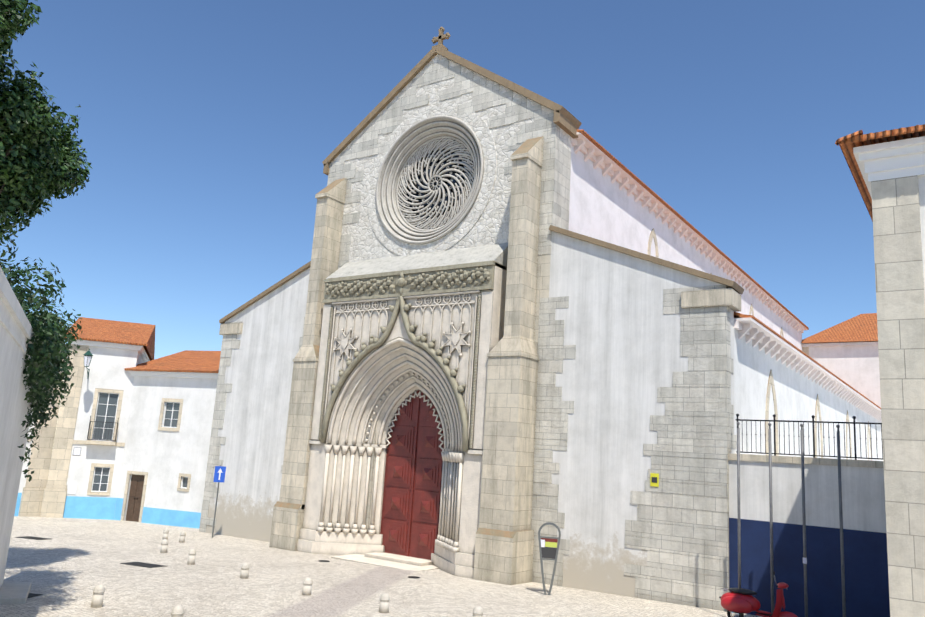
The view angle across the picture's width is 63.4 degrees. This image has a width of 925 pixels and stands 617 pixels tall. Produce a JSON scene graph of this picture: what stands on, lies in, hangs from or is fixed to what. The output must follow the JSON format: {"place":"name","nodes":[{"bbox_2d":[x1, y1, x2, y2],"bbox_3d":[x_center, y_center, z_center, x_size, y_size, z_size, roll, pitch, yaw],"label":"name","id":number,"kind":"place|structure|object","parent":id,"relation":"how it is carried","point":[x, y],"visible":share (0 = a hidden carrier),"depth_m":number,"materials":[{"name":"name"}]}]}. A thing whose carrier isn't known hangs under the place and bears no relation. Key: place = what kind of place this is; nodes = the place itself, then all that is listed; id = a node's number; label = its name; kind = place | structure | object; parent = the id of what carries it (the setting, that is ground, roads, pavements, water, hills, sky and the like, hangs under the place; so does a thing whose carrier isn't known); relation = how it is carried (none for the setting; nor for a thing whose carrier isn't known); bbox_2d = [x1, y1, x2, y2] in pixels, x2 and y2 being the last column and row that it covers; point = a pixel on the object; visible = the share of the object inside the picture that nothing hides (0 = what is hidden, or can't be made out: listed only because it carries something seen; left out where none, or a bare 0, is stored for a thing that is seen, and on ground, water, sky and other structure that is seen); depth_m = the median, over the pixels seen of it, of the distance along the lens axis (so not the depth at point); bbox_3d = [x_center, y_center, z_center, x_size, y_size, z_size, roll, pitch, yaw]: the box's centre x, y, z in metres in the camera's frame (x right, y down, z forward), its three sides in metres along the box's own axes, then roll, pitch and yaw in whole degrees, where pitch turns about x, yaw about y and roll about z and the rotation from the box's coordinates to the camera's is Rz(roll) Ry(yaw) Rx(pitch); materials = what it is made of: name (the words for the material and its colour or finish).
{"place":"outdoors","nodes":[
{"label":"outdoors","id":0,"kind":"place"},
{"bbox_2d":[0,0,91,266],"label":"tree","id":1,"kind":"object","parent":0,"point":[37,174],"depth_m":17.55,"materials":[{"name":"green plant"}]},
{"bbox_2d":[67,483,76,493],"bbox_3d":[-18.838,8.697,36.133,0.030,0.500,0.400,-25,-30,68],"label":"house box","id":2,"kind":"object","parent":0,"point":[71,488],"visible":0.88,"depth_m":36.12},
{"bbox_2d":[83,349,92,366],"bbox_3d":[-18.120,2.374,36.239,0.439,0.887,0.500,-4,-13,34],"label":"street lamp","id":3,"kind":"object","parent":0,"point":[88,353],"visible":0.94,"depth_m":36.16,"materials":[{"name":"green metal"}]},
{"bbox_2d":[84,356,90,365],"bbox_3d":[-18.131,2.553,36.205,0.351,0.500,0.400,-4,-13,34],"label":"lamp glass","id":4,"kind":"object","parent":3,"relation":"attached to","point":[86,361],"visible":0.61,"depth_m":36.08,"materials":[{"name":"white glass"}]},
{"bbox_2d":[0,456,761,616],"bbox_3d":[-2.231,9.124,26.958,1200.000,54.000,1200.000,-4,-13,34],"label":"ground","id":5,"kind":"structure","parent":0,"point":[68,566],"depth_m":20.37,"materials":[{"name":"beige stone"}]},
{"bbox_2d":[0,582,30,603],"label":"stone block","id":6,"kind":"structure","parent":5,"relation":"on","point":[14,592],"depth_m":15.77,"materials":[{"name":"white stone"}]},
{"bbox_2d":[0,267,34,587],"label":"garden wall","id":7,"kind":"structure","parent":5,"relation":"on","point":[16,332],"depth_m":12.89,"materials":[{"name":"paint"}]},
{"bbox_2d":[0,257,82,481],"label":"creeper","id":8,"kind":"object","parent":7,"relation":"attached to","point":[48,350],"visible":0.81,"depth_m":14.14,"materials":[{"name":"green plant"}]},
{"bbox_2d":[18,383,37,515],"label":"house walls","id":9,"kind":"structure","parent":5,"relation":"on","point":[22,484],"depth_m":35.37,"materials":[{"name":"white paint"}]},
{"bbox_2d":[19,345,67,516],"bbox_3d":[-20.348,6.909,36.088,0.650,10.580,1.080,-6,-15,42],"label":"corner pilaster","id":10,"kind":"object","parent":9,"relation":"attached to","point":[33,491],"visible":0.25,"depth_m":35.76,"materials":[{"name":"beige stone"}]},
{"bbox_2d":[66,346,144,514],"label":"house walls","id":11,"kind":"structure","parent":5,"relation":"on","point":[107,366],"depth_m":37.08,"materials":[{"name":"white paint"}]},
{"bbox_2d":[73,448,80,454],"bbox_3d":[-18.756,6.954,36.460,0.025,0.350,0.290,-25,-30,68],"label":"house plaque","id":12,"kind":"object","parent":11,"relation":"attached to","point":[77,451],"visible":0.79,"depth_m":36.45,"materials":[{"name":"white ceramic"}]},
{"bbox_2d":[40,344,124,517],"bbox_3d":[-18.251,7.099,36.408,0.420,10.580,3.203,-25,-30,68],"label":"stone trim","id":13,"kind":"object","parent":11,"relation":"attached to","point":[54,497],"visible":0.73,"depth_m":36.30,"materials":[{"name":"beige stone"}]},
{"bbox_2d":[87,463,113,495],"bbox_3d":[-17.688,8.353,36.631,0.100,1.500,1.020,-25,-30,68],"label":"window frame","id":14,"kind":"object","parent":11,"relation":"attached to","point":[93,465],"visible":0.85,"depth_m":36.61,"materials":[{"name":"beige stone"}]},
{"bbox_2d":[91,467,109,491],"bbox_3d":[-17.722,8.368,36.723,0.040,1.200,0.720,-25,-30,68],"label":"sash window","id":15,"kind":"structure","parent":14,"relation":"in","point":[100,483],"depth_m":36.69,"materials":[{"name":"white wood"}]},
{"bbox_2d":[92,467,109,490],"bbox_3d":[-17.732,8.373,36.751,0.020,1.200,0.720,-25,-30,68],"label":"window glass","id":16,"kind":"object","parent":15,"relation":"attached to","point":[97,476],"depth_m":36.74,"materials":[{"name":"grey glass"}]},
{"bbox_2d":[87,416,118,440],"bbox_3d":[-17.655,5.922,36.818,0.408,1.180,1.289,-25,-30,68],"label":"balcony railing","id":17,"kind":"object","parent":11,"relation":"attached to","point":[101,430],"depth_m":36.62,"materials":[{"name":"black metal"}]},
{"bbox_2d":[88,388,123,439],"bbox_3d":[-17.690,5.262,37.162,0.080,2.520,1.290,-25,-30,68],"label":"window frame","id":18,"kind":"object","parent":11,"relation":"attached to","point":[97,391],"visible":0.86,"depth_m":37.18,"materials":[{"name":"beige stone"}]},
{"bbox_2d":[92,392,118,440],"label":"sash window","id":19,"kind":"structure","parent":18,"relation":"in","point":[107,404],"depth_m":37.24,"materials":[{"name":"white wood"}]},
{"bbox_2d":[93,393,117,439],"bbox_3d":[-17.736,5.364,37.257,0.020,2.350,0.950,-25,-30,68],"label":"window glass","id":20,"kind":"object","parent":19,"relation":"attached to","point":[102,407],"depth_m":37.25,"materials":[{"name":"grey glass"}]},
{"bbox_2d":[70,339,149,361],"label":"cornice","id":21,"kind":"structure","parent":11,"relation":"attached to","point":[142,352],"depth_m":37.64,"materials":[{"name":"white paint"}]},
{"bbox_2d":[67,317,154,360],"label":"house roof","id":22,"kind":"structure","parent":11,"relation":"on","point":[116,331],"depth_m":39.89,"materials":[{"name":"orange tile"}]},
{"bbox_2d":[66,337,147,345],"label":"roof eave tiles","id":23,"kind":"object","parent":22,"relation":"attached to","point":[114,342],"visible":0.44,"depth_m":37.47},
{"bbox_2d":[14,493,200,527],"bbox_3d":[-19.012,10.267,34.034,14.110,3.387,3.414,7,-11,-18],"label":"blue wall base","id":24,"kind":"object","parent":5,"relation":"on","point":[91,507],"visible":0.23,"depth_m":36.02,"materials":[{"name":"blue paint"}]},
{"bbox_2d":[117,376,217,520],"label":"house walls","id":25,"kind":"structure","parent":5,"relation":"on","point":[163,459],"depth_m":36.35,"materials":[{"name":"white paint"}]},
{"bbox_2d":[120,471,147,522],"bbox_3d":[-15.948,9.276,36.410,1.240,2.650,0.085,0,-11,19],"label":"door frame","id":26,"kind":"object","parent":25,"relation":"attached to","point":[129,473],"visible":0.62,"depth_m":36.44,"materials":[{"name":"beige stone"}]},
{"bbox_2d":[126,474,144,521],"bbox_3d":[-15.906,9.378,36.528,0.940,2.500,0.060,0,-11,19],"label":"house door","id":27,"kind":"structure","parent":26,"relation":"in","point":[135,492],"depth_m":36.55,"materials":[{"name":"brown wood"}]},
{"bbox_2d":[158,398,182,430],"bbox_3d":[-14.283,5.199,36.687,1.270,1.570,0.100,0,-11,19],"label":"window frame","id":28,"kind":"object","parent":25,"relation":"attached to","point":[164,400],"visible":0.83,"depth_m":36.65,"materials":[{"name":"beige stone"}]},
{"bbox_2d":[162,402,179,427],"bbox_3d":[-14.251,5.218,36.779,0.950,1.250,0.040,0,-11,19],"label":"sash window","id":29,"kind":"structure","parent":28,"relation":"in","point":[172,410],"depth_m":36.83,"materials":[{"name":"white wood"}]},
{"bbox_2d":[164,403,179,426],"bbox_3d":[-14.241,5.224,36.807,0.950,1.250,0.020,0,-11,19],"label":"window glass","id":30,"kind":"object","parent":29,"relation":"in","point":[168,415],"depth_m":36.81,"materials":[{"name":"grey glass"}]},
{"bbox_2d":[124,350,220,372],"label":"house roof","id":31,"kind":"structure","parent":25,"relation":"on","point":[193,360],"depth_m":38.44,"materials":[{"name":"orange tile"}]},
{"bbox_2d":[125,369,217,372],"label":"roof eave tiles","id":32,"kind":"object","parent":31,"relation":"attached to","point":[171,370],"visible":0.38,"depth_m":36.74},
{"bbox_2d":[128,371,217,378],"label":"cornice","id":33,"kind":"structure","parent":25,"relation":"attached to","point":[174,374],"depth_m":36.87,"materials":[{"name":"white paint"}]},
{"bbox_2d":[177,473,190,491],"bbox_3d":[-13.246,8.280,35.667,0.680,0.810,0.100,0,-11,19],"label":"window frame","id":34,"kind":"object","parent":25,"relation":"attached to","point":[180,479],"visible":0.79,"depth_m":35.63,"materials":[{"name":"beige stone"}]},
{"bbox_2d":[183,477,187,486],"bbox_3d":[-13.204,8.306,35.787,0.420,0.550,0.020,0,-11,19],"label":"window glass","id":35,"kind":"object","parent":34,"relation":"in","point":[185,480],"visible":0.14,"depth_m":35.79,"materials":[{"name":"grey glass"}]},
{"bbox_2d":[212,465,221,537],"bbox_3d":[-10.314,8.127,31.403,0.060,3.050,0.060,-4,-13,34],"label":"sign pole","id":36,"kind":"object","parent":5,"relation":"on","point":[215,509],"visible":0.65,"depth_m":31.32,"materials":[{"name":"grey metal"}]},
{"bbox_2d":[213,466,225,481],"bbox_3d":[-10.231,6.988,31.582,0.016,0.660,0.440,-26,-32,69],"label":"sign plate","id":37,"kind":"object","parent":36,"relation":"attached to","point":[222,475],"visible":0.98,"depth_m":31.58,"materials":[{"name":"blue metal"}]},
{"bbox_2d":[16,536,419,597],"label":"drain covers","id":38,"kind":"object","parent":5,"relation":"on","point":[140,564],"visible":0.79,"depth_m":22.11,"materials":[{"name":"grey metal"}]},
{"bbox_2d":[203,268,309,541],"bbox_3d":[-8.761,5.157,32.983,5.900,14.250,0.850,-4,-13,34],"label":"aisle","id":39,"kind":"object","parent":5,"relation":"on","point":[258,372],"visible":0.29,"depth_m":32.70,"materials":[{"name":"paint"}]},
{"bbox_2d":[90,529,482,616],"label":"bollards","id":40,"kind":"object","parent":5,"relation":"on","point":[98,597],"visible":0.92,"depth_m":17.03,"materials":[{"name":"white stone"}]},
{"bbox_2d":[269,178,346,550],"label":"buttress","id":41,"kind":"structure","parent":5,"relation":"on","point":[288,515],"depth_m":29.83,"materials":[{"name":"beige stone"}]},
{"bbox_2d":[331,552,438,570],"bbox_3d":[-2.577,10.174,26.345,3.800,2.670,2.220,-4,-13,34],"label":"doorstep","id":42,"kind":"object","parent":5,"relation":"on","point":[391,560],"visible":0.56,"depth_m":26.38,"materials":[{"name":"white stone"}]},
{"bbox_2d":[319,337,463,533],"bbox_3d":[-2.235,6.346,27.233,6.400,10.550,1.490,-4,-13,34],"label":"portal splay","id":43,"kind":"object","parent":5,"relation":"on","point":[391,399],"visible":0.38,"depth_m":28.51,"materials":[{"name":"beige stone"}]},
{"bbox_2d":[316,338,464,552],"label":"portal archivolts","id":44,"kind":"object","parent":43,"relation":"attached to","point":[449,519],"visible":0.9,"depth_m":28.02,"materials":[{"name":"beige stone"}]},
{"bbox_2d":[380,390,443,559],"bbox_3d":[-1.935,7.347,27.571,2.800,8.750,0.208,-4,-13,34],"label":"door","id":45,"kind":"structure","parent":43,"relation":"attached to","point":[411,498],"depth_m":27.79,"materials":[{"name":"red wood"}]},
{"bbox_2d":[303,262,506,554],"bbox_3d":[-2.284,5.103,27.286,8.040,13.000,1.050,-4,-13,34],"label":"portal","id":46,"kind":"object","parent":5,"relation":"on","point":[470,499],"visible":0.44,"depth_m":26.57,"materials":[{"name":"beige stone"}]},
{"bbox_2d":[297,440,482,578],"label":"portal plinth","id":47,"kind":"structure","parent":46,"relation":"attached to","point":[458,564],"depth_m":27.86,"materials":[{"name":"beige stone"}]},
{"bbox_2d":[320,272,469,450],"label":"ogee arch molding","id":48,"kind":"structure","parent":46,"relation":"attached to","point":[402,306],"depth_m":27.70,"materials":[{"name":"beige stone"}]},
{"bbox_2d":[318,295,480,448],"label":"portal frame molding","id":49,"kind":"structure","parent":46,"relation":"attached to","point":[474,378],"depth_m":25.64,"materials":[{"name":"beige stone"}]},
{"bbox_2d":[311,290,492,448],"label":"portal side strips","id":50,"kind":"object","parent":46,"relation":"attached to","point":[485,320],"visible":0.81,"depth_m":25.67,"materials":[{"name":"beige stone"}]},
{"bbox_2d":[330,293,474,406],"bbox_3d":[-2.402,1.621,27.466,6.600,4.091,0.112,-4,-13,34],"label":"carved tracery","id":51,"kind":"object","parent":46,"relation":"attached to","point":[455,337],"visible":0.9,"depth_m":27.09,"materials":[{"name":"beige stone"}]},
{"bbox_2d":[365,373,449,448],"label":"portal cusps","id":52,"kind":"object","parent":46,"relation":"attached to","point":[405,403],"visible":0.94,"depth_m":28.26,"materials":[{"name":"beige stone"}]},
{"bbox_2d":[323,260,506,303],"bbox_3d":[-1.980,-0.833,28.333,8.040,0.990,1.263,-4,-13,34],"label":"carved frieze","id":53,"kind":"object","parent":46,"relation":"attached to","point":[455,278],"visible":1,"depth_m":27.49,"materials":[{"name":"beige stone"}]},
{"bbox_2d":[326,243,507,278],"bbox_3d":[-1.889,-1.784,28.562,8.030,0.970,1.150,-4,-13,34],"label":"stone ledge","id":54,"kind":"object","parent":46,"relation":"attached to","point":[498,253],"visible":0.46,"depth_m":28.17,"materials":[{"name":"white stone"}]},
{"bbox_2d":[365,254,550,576],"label":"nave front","id":55,"kind":"structure","parent":5,"relation":"on","point":[543,276],"depth_m":25.89,"materials":[{"name":"beige stone"}]},
{"bbox_2d":[331,54,570,268],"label":"gable wall","id":56,"kind":"structure","parent":55,"relation":"on","point":[491,226],"depth_m":28.91,"materials":[{"name":"white stone"}]},
{"bbox_2d":[376,115,483,243],"bbox_3d":[-1.196,-5.038,29.906,5.290,5.290,0.835,-4,-13,34],"label":"rose window frame","id":57,"kind":"object","parent":56,"relation":"attached to","point":[408,142],"visible":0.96,"depth_m":30.23,"materials":[{"name":"beige stone"}]},
{"bbox_2d":[396,136,473,230],"bbox_3d":[-1.090,-5.003,30.057,4.051,4.051,0.140,-4,-13,34],"label":"rose tracery","id":58,"kind":"object","parent":57,"relation":"in","point":[428,147],"visible":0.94,"depth_m":30.05,"materials":[{"name":"beige stone"}]},
{"bbox_2d":[399,140,472,227],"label":"window openings","id":59,"kind":"object","parent":57,"relation":"in","point":[454,181],"depth_m":30.20,"materials":[{"name":"black glass"}]},
{"bbox_2d":[367,103,496,255],"bbox_3d":[-1.349,-5.090,29.686,6.384,6.384,0.080,-4,-13,34],"label":"rose window surround","id":60,"kind":"object","parent":56,"relation":"attached to","point":[475,122],"visible":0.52,"depth_m":29.14,"materials":[{"name":"white stone"}]},
{"bbox_2d":[327,59,570,266],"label":"stone blocks","id":61,"kind":"structure","parent":56,"relation":"attached to","point":[555,184],"depth_m":28.76,"materials":[{"name":"white stone"}]},
{"bbox_2d":[322,46,581,174],"bbox_3d":[-0.795,-8.344,30.826,11.853,4.475,1.570,-4,-13,34],"label":"gable coping","id":62,"kind":"object","parent":56,"relation":"on","point":[567,122],"visible":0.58,"depth_m":29.77,"materials":[{"name":"brown stone"}]},
{"bbox_2d":[431,27,449,50],"bbox_3d":[-0.899,-11.098,30.954,0.932,1.190,0.500,-4,-13,34],"label":"gable cross","id":63,"kind":"object","parent":62,"relation":"on","point":[441,37],"visible":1,"depth_m":30.87,"materials":[{"name":"beige stone"}]},
{"bbox_2d":[473,136,543,584],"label":"buttress","id":64,"kind":"structure","parent":5,"relation":"on","point":[504,543],"depth_m":24.44,"materials":[{"name":"beige stone"}]},
{"bbox_2d":[538,522,560,594],"bbox_3d":[2.483,7.230,21.620,0.660,2.050,0.160,2,-11,8],"label":"sign stand","id":65,"kind":"object","parent":5,"relation":"on","point":[540,551],"visible":0.94,"depth_m":21.59,"materials":[{"name":"grey metal"}]},
{"bbox_2d":[541,547,556,558],"bbox_3d":[2.494,7.058,21.653,0.460,0.300,0.050,2,-11,8],"label":"sign panel","id":66,"kind":"object","parent":65,"relation":"attached to","point":[548,552],"visible":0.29,"depth_m":21.63,"materials":[{"name":"grey metal"}]},
{"bbox_2d":[541,538,557,541],"bbox_3d":[2.515,6.715,21.719,0.480,0.090,0.050,2,-11,8],"label":"sign panel","id":67,"kind":"object","parent":65,"relation":"attached to","point":[550,540],"visible":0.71,"depth_m":21.69,"materials":[{"name":"metal"}]},
{"bbox_2d":[545,542,556,547],"bbox_3d":[2.567,6.835,21.688,0.340,0.140,0.050,2,-11,8],"label":"yellow sign panel","id":68,"kind":"object","parent":65,"relation":"attached to","point":[550,544],"visible":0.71,"depth_m":21.66,"materials":[{"name":"yellow plastic"}]},
{"bbox_2d":[540,231,734,607],"bbox_3d":[5.337,4.183,23.353,5.900,14.250,0.850,-4,-13,34],"label":"aisle","id":69,"kind":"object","parent":5,"relation":"on","point":[621,331],"visible":0.56,"depth_m":23.50,"materials":[{"name":"paint"}]},
{"bbox_2d":[199,285,736,611],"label":"stone quoins","id":70,"kind":"object","parent":69,"relation":"attached to","point":[707,389],"visible":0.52,"depth_m":22.14,"materials":[{"name":"beige stone"}]},
{"bbox_2d":[650,473,658,486],"bbox_3d":[5.723,5.103,22.308,0.250,0.380,0.050,-4,-13,34],"label":"yellow plate","id":71,"kind":"object","parent":70,"relation":"attached to","point":[651,482],"visible":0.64,"depth_m":22.29,"materials":[{"name":"yellow"}]},
{"bbox_2d":[219,288,740,334],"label":"aisle kneelers","id":72,"kind":"object","parent":69,"relation":"attached to","point":[730,298],"visible":0.71,"depth_m":22.48,"materials":[{"name":"grey stone"}]},
{"bbox_2d":[219,225,743,323],"bbox_3d":[-1.353,-1.167,29.285,23.568,2.658,1.130,-4,-13,34],"label":"sloped wall coping","id":73,"kind":"object","parent":69,"relation":"on","point":[736,287],"visible":0.5,"depth_m":24.52,"materials":[{"name":"beige stone"}]},
{"bbox_2d":[569,144,801,349],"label":"nave walls","id":74,"kind":"structure","parent":5,"relation":"on","point":[603,208],"depth_m":32.21,"materials":[{"name":"white paint"}]},
{"bbox_2d":[719,571,796,616],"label":"scooter","id":75,"kind":"object","parent":5,"relation":"on","point":[736,602],"depth_m":17.99,"materials":[{"name":"red metal"}]},
{"bbox_2d":[728,588,756,594],"bbox_3d":[6.842,6.912,18.301,0.690,0.140,0.288,-5,-14,37],"label":"scooter seat","id":76,"kind":"object","parent":75,"relation":"on","point":[743,591],"visible":0.92,"depth_m":18.20,"materials":[{"name":"black leather"}]},
{"bbox_2d":[720,575,787,616],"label":"scooter chrome","id":77,"kind":"object","parent":75,"relation":"attached to","point":[733,614],"visible":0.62,"depth_m":18.28,"materials":[{"name":"silver metal"}]},
{"bbox_2d":[737,422,845,616],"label":"metal poles","id":78,"kind":"object","parent":5,"relation":"on","point":[803,519],"visible":0.96,"depth_m":18.67,"materials":[{"name":"grey metal"}]},
{"bbox_2d":[729,460,886,532],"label":"wall","id":79,"kind":"structure","parent":5,"relation":"on","point":[863,499],"depth_m":20.00,"materials":[{"name":"paint"}]},
{"bbox_2d":[728,453,883,467],"bbox_3d":[15.299,3.727,16.301,18.480,0.180,0.400,-4,-13,34],"label":"wall coping","id":80,"kind":"object","parent":79,"relation":"on","point":[819,461],"visible":0.8,"depth_m":20.13,"materials":[{"name":"beige stone"}]},
{"bbox_2d":[736,413,882,459],"bbox_3d":[10.273,3.416,19.826,5.900,1.145,0.078,-4,-13,34],"label":"terrace railing","id":81,"kind":"object","parent":80,"relation":"on","point":[812,422],"visible":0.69,"depth_m":20.33,"materials":[{"name":"black metal"}]},
{"bbox_2d":[729,518,889,616],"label":"terrace band","id":82,"kind":"object","parent":79,"relation":"attached to","point":[866,574],"visible":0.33,"depth_m":19.62,"materials":[{"name":"blue paint"}]},
{"bbox_2d":[734,328,882,460],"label":"aisle side walls","id":83,"kind":"structure","parent":5,"relation":"on","point":[796,394],"depth_m":28.52,"materials":[{"name":"white paint"}]},
{"bbox_2d":[571,132,881,421],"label":"corbel tables","id":84,"kind":"object","parent":83,"relation":"on","point":[750,328],"visible":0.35,"depth_m":33.29,"materials":[{"name":"white stone"}]},
{"bbox_2d":[577,129,880,408],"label":"roof tiles","id":85,"kind":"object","parent":84,"relation":"on","point":[738,315],"depth_m":33.80,"materials":[{"name":"tile"}]},
{"bbox_2d":[648,228,871,460],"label":"pointed windows","id":86,"kind":"structure","parent":83,"relation":"on","point":[770,379],"depth_m":33.05,"materials":[{"name":"beige stone"}]},
{"bbox_2d":[802,342,880,407],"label":"transept","id":87,"kind":"structure","parent":5,"relation":"on","point":[855,365],"depth_m":60.30,"materials":[{"name":"paint"}]},
{"bbox_2d":[801,313,877,343],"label":"tiled roof","id":88,"kind":"structure","parent":87,"relation":"on","point":[861,328],"depth_m":62.40,"materials":[{"name":"tile"}]},
{"bbox_2d":[918,176,924,293],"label":"building","id":89,"kind":"structure","parent":5,"relation":"on","point":[921,183],"depth_m":11.77,"materials":[{"name":"paint"}]},
{"bbox_2d":[853,136,924,197],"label":"cornice","id":90,"kind":"structure","parent":89,"relation":"attached to","point":[892,159],"depth_m":12.04,"materials":[{"name":"white paint"}]},
{"bbox_2d":[840,124,924,219],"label":"roof","id":91,"kind":"structure","parent":90,"relation":"on","point":[847,147],"depth_m":12.61,"materials":[{"name":"tile"}]},
{"bbox_2d":[835,125,923,221],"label":"eave tiles","id":92,"kind":"object","parent":91,"relation":"on","point":[854,136],"visible":0.17,"depth_m":12.11,"materials":[{"name":"tile"}]},
{"bbox_2d":[871,175,924,616],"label":"pilaster","id":93,"kind":"object","parent":89,"relation":"attached to","point":[900,294],"visible":0.88,"depth_m":11.44,"materials":[{"name":"beige stone"}]},
{"bbox_2d":[0,0,924,450],"label":"sky","id":94,"kind":"structure","parent":0,"point":[207,129],"materials":[{"name":"blue"}]},
{"bbox_2d":[802,347,808,355],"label":"wall","id":95,"kind":"structure","parent":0,"point":[805,350],"depth_m":62.54,"materials":[{"name":"beige stone"}]}
]}

